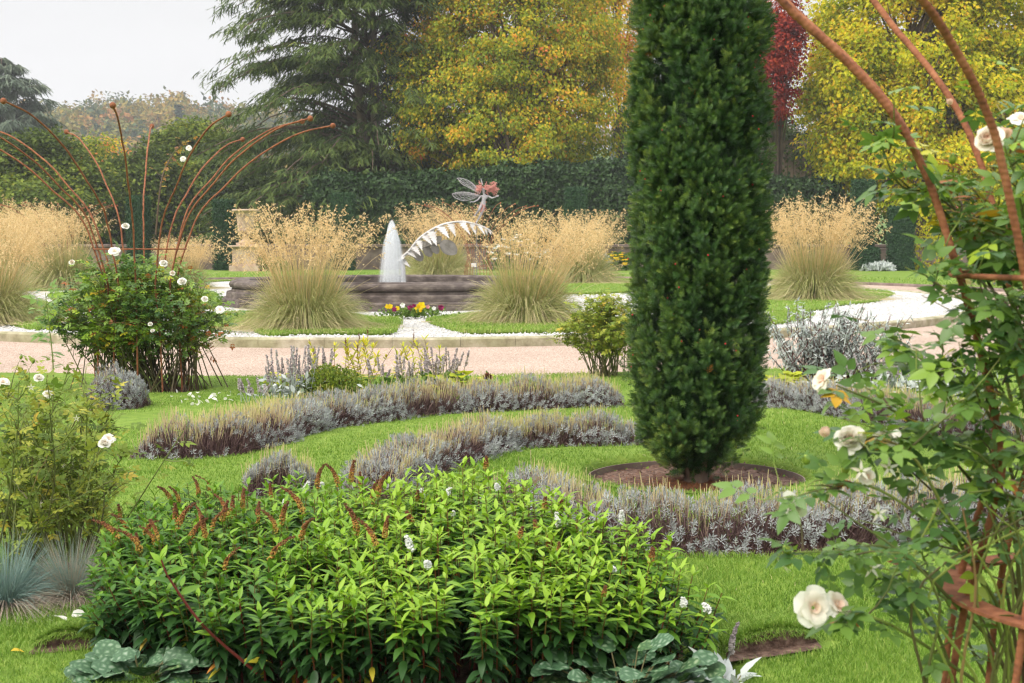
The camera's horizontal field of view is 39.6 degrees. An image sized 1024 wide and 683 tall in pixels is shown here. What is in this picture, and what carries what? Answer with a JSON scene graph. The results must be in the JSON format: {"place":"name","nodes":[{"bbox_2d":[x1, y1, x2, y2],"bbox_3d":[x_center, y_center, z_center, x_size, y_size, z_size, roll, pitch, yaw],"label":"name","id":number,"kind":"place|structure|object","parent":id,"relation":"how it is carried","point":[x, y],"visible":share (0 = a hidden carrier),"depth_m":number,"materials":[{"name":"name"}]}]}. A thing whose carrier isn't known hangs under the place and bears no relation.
{"place":"outdoors","nodes":[
{"label":"outdoors","id":0,"kind":"place"},
{"bbox_2d":[0,306,59,330],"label":"lawn","id":1,"kind":"structure","parent":0,"point":[15,325],"depth_m":25.18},
{"bbox_2d":[0,206,76,325],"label":"feather grass clump","id":2,"kind":"object","parent":1,"relation":"on","point":[14,304],"visible":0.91,"depth_m":26.29,"materials":[{"name":"plant"}]},
{"bbox_2d":[258,315,396,335],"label":"lawn","id":3,"kind":"structure","parent":0,"point":[316,333],"depth_m":23.30,"materials":[{"name":"plant"}]},
{"bbox_2d":[204,200,405,333],"bbox_3d":[-3.522,-1.329,24.497,3.814,2.188,3.903,2,5,30],"label":"feather grass clump","id":4,"kind":"object","parent":3,"relation":"on","point":[292,300],"visible":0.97,"depth_m":24.14,"materials":[{"name":"plant"}]},
{"bbox_2d":[0,281,962,337],"bbox_3d":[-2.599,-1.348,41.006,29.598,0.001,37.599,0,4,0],"label":"gravel","id":5,"kind":"structure","parent":0,"point":[222,284],"depth_m":30.29,"materials":[{"name":"gravel"}]},
{"bbox_2d":[0,201,116,289],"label":"feather grass clump","id":6,"kind":"object","parent":5,"relation":"on","point":[60,267],"visible":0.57,"depth_m":45.34,"materials":[{"name":"plant"}]},
{"bbox_2d":[0,201,117,253],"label":"plant support","id":7,"kind":"object","parent":5,"relation":"on","point":[57,210],"visible":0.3,"depth_m":49.96,"materials":[{"name":"metal"}]},
{"bbox_2d":[151,233,228,288],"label":"feather grass clump","id":8,"kind":"object","parent":5,"relation":"on","point":[199,255],"visible":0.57,"depth_m":45.63,"materials":[{"name":"plant"}]},
{"bbox_2d":[221,275,558,311],"bbox_3d":[-2.961,-1.911,35.153,8.365,2.208,8.365,0,4,0],"label":"fountain","id":9,"kind":"object","parent":5,"relation":"on","point":[450,292],"visible":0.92,"depth_m":31.57,"materials":[{"name":"stone"}]},
{"bbox_2d":[395,220,495,281],"bbox_3d":[-1.663,-2.261,35.702,2.564,1.561,0.596,0,4,3],"label":"leaf sculpture","id":10,"kind":"object","parent":9,"relation":"on","point":[448,247],"visible":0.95,"depth_m":35.80,"materials":[{"name":"white paint"}]},
{"bbox_2d":[370,302,460,317],"bbox_3d":[-1.929,-0.610,28.206,1.854,0.362,0.662,0,4,0],"label":"pansy bed","id":11,"kind":"object","parent":5,"relation":"on","point":[414,310],"visible":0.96,"depth_m":28.07,"materials":[{"name":"multicoloured plant"}]},
{"bbox_2d":[377,198,507,274],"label":"feather grass clump","id":12,"kind":"object","parent":5,"relation":"on","point":[441,263],"visible":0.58,"depth_m":53.51,"materials":[{"name":"plant"}]},
{"bbox_2d":[452,178,499,274],"bbox_3d":[-0.992,-2.868,39.076,1.324,3.252,0.419,0,4,0],"label":"fairy statue","id":13,"kind":"object","parent":5,"relation":"on","point":[492,188],"visible":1,"depth_m":39.02,"materials":[{"name":"silver metal"}]},
{"bbox_2d":[416,202,538,274],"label":"plant support","id":14,"kind":"object","parent":5,"relation":"on","point":[467,248],"visible":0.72,"depth_m":49.81,"materials":[{"name":"metal"}]},
{"bbox_2d":[0,0,1020,149],"label":"sky","id":15,"kind":"structure","parent":0,"point":[74,48],"materials":[{"name":"white"}]},
{"bbox_2d":[0,378,1021,682],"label":"flower bed","id":16,"kind":"object","parent":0,"point":[606,478],"visible":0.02,"depth_m":10.00,"materials":[{"name":"soil"}]},
{"bbox_2d":[0,353,195,602],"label":"rose bush","id":17,"kind":"object","parent":16,"relation":"on","point":[43,479],"visible":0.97,"depth_m":6.68,"materials":[{"name":"green plant"}]},
{"bbox_2d":[81,360,151,410],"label":"lavender bush","id":18,"kind":"object","parent":16,"relation":"on","point":[133,392],"visible":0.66,"depth_m":13.66,"materials":[{"name":"grey plant"}]},
{"bbox_2d":[239,439,318,498],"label":"lavender bush","id":19,"kind":"object","parent":16,"relation":"on","point":[283,463],"visible":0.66,"depth_m":9.10,"materials":[{"name":"grey plant"}]},
{"bbox_2d":[308,328,415,386],"bbox_3d":[-1.680,0.183,15.838,1.206,0.680,0.630,-1,4,-9],"label":"golden loosestrife","id":20,"kind":"object","parent":16,"relation":"on","point":[372,345],"visible":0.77,"depth_m":15.77,"materials":[{"name":"yellow plant"}]},
{"bbox_2d":[132,366,625,460],"bbox_3d":[-1.109,0.583,12.623,1.452,0.537,5.431,4,6,44],"label":"lavender hedge","id":21,"kind":"object","parent":16,"relation":"on","point":[268,423],"visible":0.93,"depth_m":12.51,"materials":[{"name":"grey plant"}]},
{"bbox_2d":[358,354,422,389],"bbox_3d":[-1.303,0.373,15.465,0.767,0.450,0.597,1,4,16],"label":"woolly betony","id":22,"kind":"object","parent":16,"relation":"on","point":[409,373],"visible":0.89,"depth_m":15.43,"materials":[{"name":"grey plant"}]},
{"bbox_2d":[72,456,736,682],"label":"loosestrife clump","id":23,"kind":"object","parent":16,"relation":"on","point":[352,592],"visible":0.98,"depth_m":5.43,"materials":[{"name":"green plant"}]},
{"bbox_2d":[148,545,270,673],"bbox_3d":[-1.076,0.961,5.041,0.421,0.482,0.155,0,4,0],"label":"loosestrife shoot","id":24,"kind":"object","parent":23,"relation":"attached to","point":[161,560],"visible":0.99,"depth_m":5.04,"materials":[{"name":"green plant"}]},
{"bbox_2d":[393,334,445,381],"bbox_3d":[-1.036,0.227,15.788,0.586,0.600,0.427,-1,4,-16],"label":"golden loosestrife","id":25,"kind":"object","parent":16,"relation":"on","point":[417,347],"visible":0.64,"depth_m":15.84,"materials":[{"name":"yellow plant"}]},
{"bbox_2d":[335,403,643,500],"bbox_3d":[-0.276,0.768,10.513,1.238,0.471,3.372,3,5,37],"label":"lavender hedge","id":26,"kind":"object","parent":16,"relation":"on","point":[467,439],"visible":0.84,"depth_m":10.68,"materials":[{"name":"grey plant"}]},
{"bbox_2d":[52,463,981,682],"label":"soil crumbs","id":27,"kind":"object","parent":16,"relation":"on","point":[751,477],"visible":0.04,"depth_m":9.98,"materials":[{"name":"soil"}]},
{"bbox_2d":[605,467,783,491],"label":"fallen needles","id":28,"kind":"object","parent":16,"relation":"on","point":[677,479],"visible":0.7,"depth_m":9.85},
{"bbox_2d":[588,461,805,481],"bbox_3d":[1.282,0.977,9.920,1.510,0.062,1.510,0,4,0],"label":"bed edging","id":29,"kind":"object","parent":16,"relation":"on","point":[789,474],"visible":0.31,"depth_m":10.44,"materials":[{"name":"stone"}]},
{"bbox_2d":[618,0,778,484],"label":"yew tree","id":30,"kind":"object","parent":16,"relation":"on","point":[702,215],"visible":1,"depth_m":9.49,"materials":[{"name":"green plant"}]},
{"bbox_2d":[723,621,739,677],"bbox_3d":[0.813,1.153,5.314,0.051,0.168,0.235,1,4,16],"label":"lambs ear","id":31,"kind":"object","parent":16,"relation":"on","point":[731,643],"visible":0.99,"depth_m":5.41},
{"bbox_2d":[471,450,1023,557],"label":"lavender hedge","id":32,"kind":"object","parent":16,"relation":"on","point":[754,532],"visible":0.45,"depth_m":7.62,"materials":[{"name":"grey plant"}]},
{"bbox_2d":[764,371,806,386],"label":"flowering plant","id":33,"kind":"object","parent":16,"relation":"on","point":[791,375],"visible":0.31,"depth_m":15.78,"materials":[{"name":"yellow plant"}]},
{"bbox_2d":[745,297,916,380],"bbox_3d":[3.592,-0.014,16.703,2.272,1.023,1.315,0,4,0],"label":"silver shrub","id":34,"kind":"object","parent":16,"relation":"on","point":[817,351],"visible":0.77,"depth_m":16.56,"materials":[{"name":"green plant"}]},
{"bbox_2d":[712,59,1023,682],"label":"rose bush","id":35,"kind":"object","parent":16,"relation":"on","point":[1006,332],"visible":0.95,"depth_m":3.35,"materials":[{"name":"green plant"}]},
{"bbox_2d":[750,372,1023,447],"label":"lavender hedge","id":36,"kind":"object","parent":16,"relation":"on","point":[800,396],"visible":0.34,"depth_m":13.14,"materials":[{"name":"grey plant"}]},
{"bbox_2d":[0,358,1023,682],"bbox_3d":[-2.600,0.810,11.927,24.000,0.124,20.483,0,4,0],"label":"lawn","id":37,"kind":"structure","parent":0,"point":[134,418],"depth_m":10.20,"materials":[{"name":"plant"}]},
{"bbox_2d":[21,279,66,528],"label":"rose shoot","id":38,"kind":"object","parent":37,"relation":"on","point":[42,335],"visible":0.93,"depth_m":6.90,"materials":[{"name":"plant"}]},
{"bbox_2d":[0,529,90,623],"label":"fescue tuft","id":39,"kind":"object","parent":37,"relation":"on","point":[10,588],"visible":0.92,"depth_m":6.19,"materials":[{"name":"plant"}]},
{"bbox_2d":[11,528,105,617],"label":"fescue tuft","id":40,"kind":"object","parent":37,"relation":"on","point":[78,574],"visible":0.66,"depth_m":6.31,"materials":[{"name":"plant"}]},
{"bbox_2d":[28,643,90,654],"bbox_3d":[-1.770,1.205,5.586,0.269,0.001,0.094,-1,4,-19],"label":"flower bed","id":41,"kind":"object","parent":37,"relation":"on","point":[50,648],"visible":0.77,"depth_m":5.58,"materials":[{"name":"soil"}]},
{"bbox_2d":[34,633,94,647],"bbox_3d":[-1.770,1.191,5.631,0.238,0.072,0.018,-1,4,-18],"label":"flower bed","id":42,"kind":"object","parent":37,"relation":"on","point":[56,642],"visible":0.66,"depth_m":5.63,"materials":[{"name":"soil"}]},
{"bbox_2d":[27,223,249,392],"bbox_3d":[-4.031,-0.361,15.508,2.294,1.861,1.907,0,4,0],"label":"rose bush","id":43,"kind":"object","parent":37,"relation":"on","point":[83,320],"visible":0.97,"depth_m":15.26,"materials":[{"name":"green plant"}]},
{"bbox_2d":[149,136,197,234],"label":"rose shoot","id":44,"kind":"object","parent":43,"relation":"attached to","point":[188,148],"visible":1,"depth_m":16.04,"materials":[{"name":"plant"}]},
{"bbox_2d":[61,639,232,682],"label":"brunnera plant","id":45,"kind":"object","parent":37,"relation":"on","point":[104,659],"visible":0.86,"depth_m":5.21,"materials":[{"name":"plant"}]},
{"bbox_2d":[0,98,335,391],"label":"plant support","id":46,"kind":"object","parent":37,"relation":"on","point":[112,105],"visible":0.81,"depth_m":15.25,"materials":[{"name":"metal"}]},
{"bbox_2d":[237,377,270,401],"bbox_3d":[-2.565,0.498,14.155,0.343,0.289,0.185,0,4,0],"label":"woolly betony","id":47,"kind":"object","parent":37,"relation":"on","point":[240,384],"visible":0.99,"depth_m":14.14,"materials":[{"name":"plant"}]},
{"bbox_2d":[230,344,362,397],"bbox_3d":[-2.255,0.339,14.830,1.350,0.624,0.588,-1,4,-13],"label":"woolly betony","id":48,"kind":"object","parent":37,"relation":"on","point":[291,378],"visible":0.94,"depth_m":14.75,"materials":[{"name":"plant"}]},
{"bbox_2d":[294,346,333,369],"bbox_3d":[-2.259,0.272,16.169,0.499,0.456,0.185,0,4,0],"label":"woolly betony","id":49,"kind":"object","parent":37,"relation":"on","point":[324,357],"visible":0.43,"depth_m":16.15,"materials":[{"name":"plant"}]},
{"bbox_2d":[296,362,369,397],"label":"cinquefoil shrub","id":50,"kind":"object","parent":37,"relation":"on","point":[337,377],"visible":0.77,"depth_m":14.81,"materials":[{"name":"green plant"}]},
{"bbox_2d":[401,347,487,387],"bbox_3d":[-0.767,0.320,15.618,1.069,0.521,0.578,0,4,0],"label":"woolly betony","id":51,"kind":"object","parent":37,"relation":"on","point":[427,365],"visible":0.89,"depth_m":15.59,"materials":[{"name":"grey plant"}]},
{"bbox_2d":[425,370,494,387],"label":"shrub","id":52,"kind":"object","parent":37,"relation":"on","point":[454,380],"visible":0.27,"depth_m":15.48,"materials":[{"name":"yellow plant"}]},
{"bbox_2d":[535,288,646,377],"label":"rose bush","id":53,"kind":"object","parent":37,"relation":"on","point":[607,335],"visible":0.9,"depth_m":16.88,"materials":[{"name":"green plant"}]},
{"bbox_2d":[531,633,729,682],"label":"brunnera plant","id":54,"kind":"object","parent":37,"relation":"on","point":[712,668],"visible":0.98,"depth_m":5.08,"materials":[{"name":"plant"}]},
{"bbox_2d":[686,646,760,682],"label":"lambs ear","id":55,"kind":"object","parent":37,"relation":"on","point":[729,674],"visible":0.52,"depth_m":5.21},
{"bbox_2d":[726,630,817,656],"bbox_3d":[1.028,1.183,5.589,0.433,0.094,0.026,-2,4,-24],"label":"flower bed","id":56,"kind":"object","parent":37,"relation":"on","point":[783,641],"visible":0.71,"depth_m":5.59,"materials":[{"name":"soil"}]},
{"bbox_2d":[726,642,820,660],"bbox_3d":[1.027,1.208,5.545,0.471,0.001,0.099,-2,4,-24],"label":"flower bed","id":57,"kind":"object","parent":37,"relation":"on","point":[767,652],"visible":0.97,"depth_m":5.54,"materials":[{"name":"soil"}]},
{"bbox_2d":[828,349,938,389],"bbox_3d":[4.017,0.339,15.631,1.352,0.529,0.732,0,4,0],"label":"woolly betony","id":58,"kind":"object","parent":37,"relation":"on","point":[892,382],"visible":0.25,"depth_m":15.56,"materials":[{"name":"plant"}]},
{"bbox_2d":[776,0,1023,682],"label":"plant support","id":59,"kind":"object","parent":37,"relation":"on","point":[865,79],"visible":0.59,"depth_m":3.35,"materials":[{"name":"metal"}]},
{"bbox_2d":[893,351,997,394],"bbox_3d":[4.776,0.358,15.155,1.451,0.524,0.808,0,4,0],"label":"woolly betony","id":60,"kind":"object","parent":37,"relation":"on","point":[911,382],"visible":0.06,"depth_m":15.16,"materials":[{"name":"plant"}]},
{"bbox_2d":[0,282,1023,376],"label":"gravel path","id":61,"kind":"structure","parent":0,"point":[237,361],"depth_m":20.26,"materials":[{"name":"gravel"}]},
{"bbox_2d":[0,279,985,347],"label":"kerb","id":62,"kind":"structure","parent":61,"relation":"on","point":[328,342],"depth_m":22.24,"materials":[{"name":"stone"}]},
{"bbox_2d":[15,276,1019,291],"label":"kerb","id":63,"kind":"structure","parent":61,"relation":"on","point":[875,283],"depth_m":53.26,"materials":[{"name":"stone"}]},
{"bbox_2d":[433,315,591,333],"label":"lawn","id":64,"kind":"structure","parent":0,"point":[503,332],"depth_m":23.73,"materials":[{"name":"plant"}]},
{"bbox_2d":[428,204,625,325],"bbox_3d":[0.275,-1.452,26.294,4.029,2.183,4.016,0,4,0],"label":"feather grass clump","id":65,"kind":"object","parent":64,"relation":"on","point":[531,300],"visible":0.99,"depth_m":26.04,"materials":[{"name":"plant"}]},
{"bbox_2d":[22,270,1022,288],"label":"lawn","id":66,"kind":"structure","parent":0,"point":[902,275],"depth_m":69.58,"materials":[{"name":"plant"}]},
{"bbox_2d":[0,194,79,279],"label":"feather grass clump","id":67,"kind":"object","parent":66,"relation":"on","point":[23,209],"visible":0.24,"depth_m":57.08,"materials":[{"name":"plant"}]},
{"bbox_2d":[0,123,133,243],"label":"yew tree","id":68,"kind":"object","parent":66,"relation":"on","point":[19,182],"visible":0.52,"depth_m":105.73,"materials":[{"name":"green plant"}]},
{"bbox_2d":[70,130,130,162],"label":"oak tree","id":69,"kind":"object","parent":66,"relation":"on","point":[108,147],"visible":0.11,"depth_m":133.61,"materials":[{"name":"yellow plant"}]},
{"bbox_2d":[124,195,152,268],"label":"clipped yew","id":70,"kind":"object","parent":66,"relation":"on","point":[137,203],"visible":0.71,"depth_m":79.26,"materials":[{"name":"green plant"}]},
{"bbox_2d":[89,141,198,243],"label":"yew tree","id":71,"kind":"object","parent":66,"relation":"on","point":[136,161],"visible":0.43,"depth_m":112.94,"materials":[{"name":"green plant"}]},
{"bbox_2d":[131,114,264,243],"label":"yew tree","id":72,"kind":"object","parent":66,"relation":"on","point":[181,131],"visible":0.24,"depth_m":120.08,"materials":[{"name":"green plant"}]},
{"bbox_2d":[211,198,235,269],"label":"clipped yew","id":73,"kind":"object","parent":66,"relation":"on","point":[220,214],"visible":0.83,"depth_m":79.28,"materials":[{"name":"green plant"}]},
{"bbox_2d":[227,245,261,270],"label":"stone pedestal","id":74,"kind":"object","parent":66,"relation":"on","point":[239,268],"visible":0.55,"depth_m":77.20,"materials":[{"name":"beige stone"}]},
{"bbox_2d":[232,209,258,244],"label":"stone urn","id":75,"kind":"object","parent":74,"relation":"on","point":[243,217],"visible":0.62,"depth_m":77.34,"materials":[{"name":"beige stone"}]},
{"bbox_2d":[193,150,303,243],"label":"yew tree","id":76,"kind":"object","parent":66,"relation":"on","point":[219,185],"visible":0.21,"depth_m":108.86,"materials":[{"name":"green plant"}]},
{"bbox_2d":[257,254,292,270],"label":"green shrub","id":77,"kind":"object","parent":66,"relation":"on","point":[262,267],"visible":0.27,"depth_m":77.66,"materials":[{"name":"green plant"}]},
{"bbox_2d":[171,0,489,243],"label":"cedar tree","id":78,"kind":"object","parent":66,"relation":"on","point":[360,146],"visible":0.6,"depth_m":94.20,"materials":[{"name":"green plant"}]},
{"bbox_2d":[329,191,356,269],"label":"clipped yew","id":79,"kind":"object","parent":66,"relation":"on","point":[342,200],"visible":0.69,"depth_m":79.18,"materials":[{"name":"green plant"}]},
{"bbox_2d":[367,0,633,171],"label":"beech tree","id":80,"kind":"object","parent":66,"relation":"on","point":[517,83],"visible":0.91,"depth_m":91.39,"materials":[{"name":"yellow plant"}]},
{"bbox_2d":[4,271,1001,334],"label":"grass","id":81,"kind":"structure","parent":66,"relation":"on","point":[458,327],"depth_m":26.61,"materials":[{"name":"plant"}]},
{"bbox_2d":[481,231,551,270],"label":"ornamental grass","id":82,"kind":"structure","parent":66,"relation":"on","point":[490,257],"depth_m":79.14,"materials":[{"name":"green plant"}]},
{"bbox_2d":[45,244,1012,269],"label":"garden wall","id":83,"kind":"structure","parent":66,"relation":"on","point":[387,260],"depth_m":81.85,"materials":[{"name":"stone"}]},
{"bbox_2d":[297,155,846,243],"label":"hedge","id":84,"kind":"object","parent":66,"relation":"on","point":[543,185],"visible":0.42,"depth_m":87.58,"materials":[{"name":"green plant"}]},
{"bbox_2d":[563,186,588,251],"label":"clipped yew","id":85,"kind":"object","parent":66,"relation":"on","point":[576,197],"visible":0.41,"depth_m":79.12,"materials":[{"name":"green plant"}]},
{"bbox_2d":[580,0,648,158],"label":"maple tree","id":86,"kind":"object","parent":66,"relation":"on","point":[629,46],"visible":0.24,"depth_m":110.24,"materials":[{"name":"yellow plant"}]},
{"bbox_2d":[603,251,631,270],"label":"aster plant","id":87,"kind":"object","parent":66,"relation":"on","point":[620,256],"visible":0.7,"depth_m":78.90,"materials":[{"name":"yellow plant"}]},
{"bbox_2d":[611,76,739,159],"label":"evergreen tree","id":88,"kind":"object","parent":66,"relation":"on","point":[626,151],"visible":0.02,"depth_m":111.19,"materials":[{"name":"green plant"}]},
{"bbox_2d":[740,0,818,175],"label":"crimson tree","id":89,"kind":"object","parent":66,"relation":"on","point":[782,64],"visible":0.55,"depth_m":86.25,"materials":[{"name":"red plant"}]},
{"bbox_2d":[758,140,810,178],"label":"wooden fence","id":90,"kind":"object","parent":66,"relation":"on","point":[789,163],"visible":0.15,"depth_m":100.37,"materials":[{"name":"wood"}]},
{"bbox_2d":[748,97,826,179],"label":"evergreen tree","id":91,"kind":"object","parent":66,"relation":"on","point":[790,133],"visible":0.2,"depth_m":100.20,"materials":[{"name":"green plant"}]},
{"bbox_2d":[848,178,876,269],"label":"clipped yew","id":92,"kind":"object","parent":66,"relation":"on","point":[859,187],"visible":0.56,"depth_m":79.23,"materials":[{"name":"green plant"}]},
{"bbox_2d":[858,247,881,270],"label":"clipped yew","id":93,"kind":"object","parent":66,"relation":"on","point":[868,255],"visible":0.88,"depth_m":78.03,"materials":[{"name":"green plant"}]},
{"bbox_2d":[859,259,896,270],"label":"silver border plant","id":94,"kind":"object","parent":66,"relation":"on","point":[880,265],"visible":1,"depth_m":77.67,"materials":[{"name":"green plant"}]},
{"bbox_2d":[885,205,916,270],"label":"clipped yew","id":95,"kind":"object","parent":66,"relation":"on","point":[900,246],"visible":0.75,"depth_m":78.25,"materials":[{"name":"green plant"}]},
{"bbox_2d":[786,0,1023,240],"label":"sycamore tree","id":96,"kind":"object","parent":66,"relation":"on","point":[884,59],"visible":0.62,"depth_m":86.58,"materials":[{"name":"yellow plant"}]},
{"bbox_2d":[845,191,1011,243],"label":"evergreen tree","id":97,"kind":"object","parent":66,"relation":"on","point":[877,229],"visible":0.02,"depth_m":108.14,"materials":[{"name":"green plant"}]},
{"bbox_2d":[914,210,961,269],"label":"yellow shrub","id":98,"kind":"object","parent":66,"relation":"on","point":[928,237],"visible":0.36,"depth_m":79.21,"materials":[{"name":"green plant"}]},
{"bbox_2d":[559,279,632,294],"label":"lawn","id":99,"kind":"structure","parent":0,"point":[601,286],"depth_m":45.44,"materials":[{"name":"plant"}]},
{"bbox_2d":[538,208,630,283],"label":"feather grass clump","id":100,"kind":"object","parent":99,"relation":"on","point":[582,277],"visible":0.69,"depth_m":51.43,"materials":[{"name":"plant"}]},
{"bbox_2d":[288,147,992,243],"bbox_3d":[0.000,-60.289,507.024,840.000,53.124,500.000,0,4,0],"label":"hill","id":101,"kind":"structure","parent":0,"point":[884,224],"depth_m":370.32,"materials":[{"name":"plant"}]},
{"bbox_2d":[4,86,826,196],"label":"woodland","id":102,"kind":"object","parent":101,"relation":"on","point":[137,117],"visible":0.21,"depth_m":517.67,"materials":[{"name":"plant"}]},
{"bbox_2d":[570,454,815,492],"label":"lawn","id":103,"kind":"structure","parent":0,"point":[779,464],"depth_m":10.39,"materials":[{"name":"plant"}]},
{"bbox_2d":[718,624,807,648],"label":"lawn","id":104,"kind":"structure","parent":0,"point":[744,637],"depth_m":5.61,"materials":[{"name":"plant"}]},
{"bbox_2d":[764,289,891,311],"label":"lawn","id":105,"kind":"structure","parent":0,"point":[790,307],"depth_m":34.59,"materials":[{"name":"plant"}]},
{"bbox_2d":[761,190,902,300],"bbox_3d":[7.963,-2.558,37.213,4.742,2.859,5.108,0,4,0],"label":"feather grass clump","id":106,"kind":"object","parent":105,"relation":"on","point":[825,277],"visible":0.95,"depth_m":36.66,"materials":[{"name":"plant"}]},
{"label":"ground","id":107,"kind":"structure","parent":0,"visible":0},
{"bbox_2d":[0,57,69,145],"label":"cedar tree","id":108,"kind":"object","parent":107,"relation":"on","point":[13,88],"visible":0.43,"depth_m":184.18,"materials":[{"name":"green plant"}]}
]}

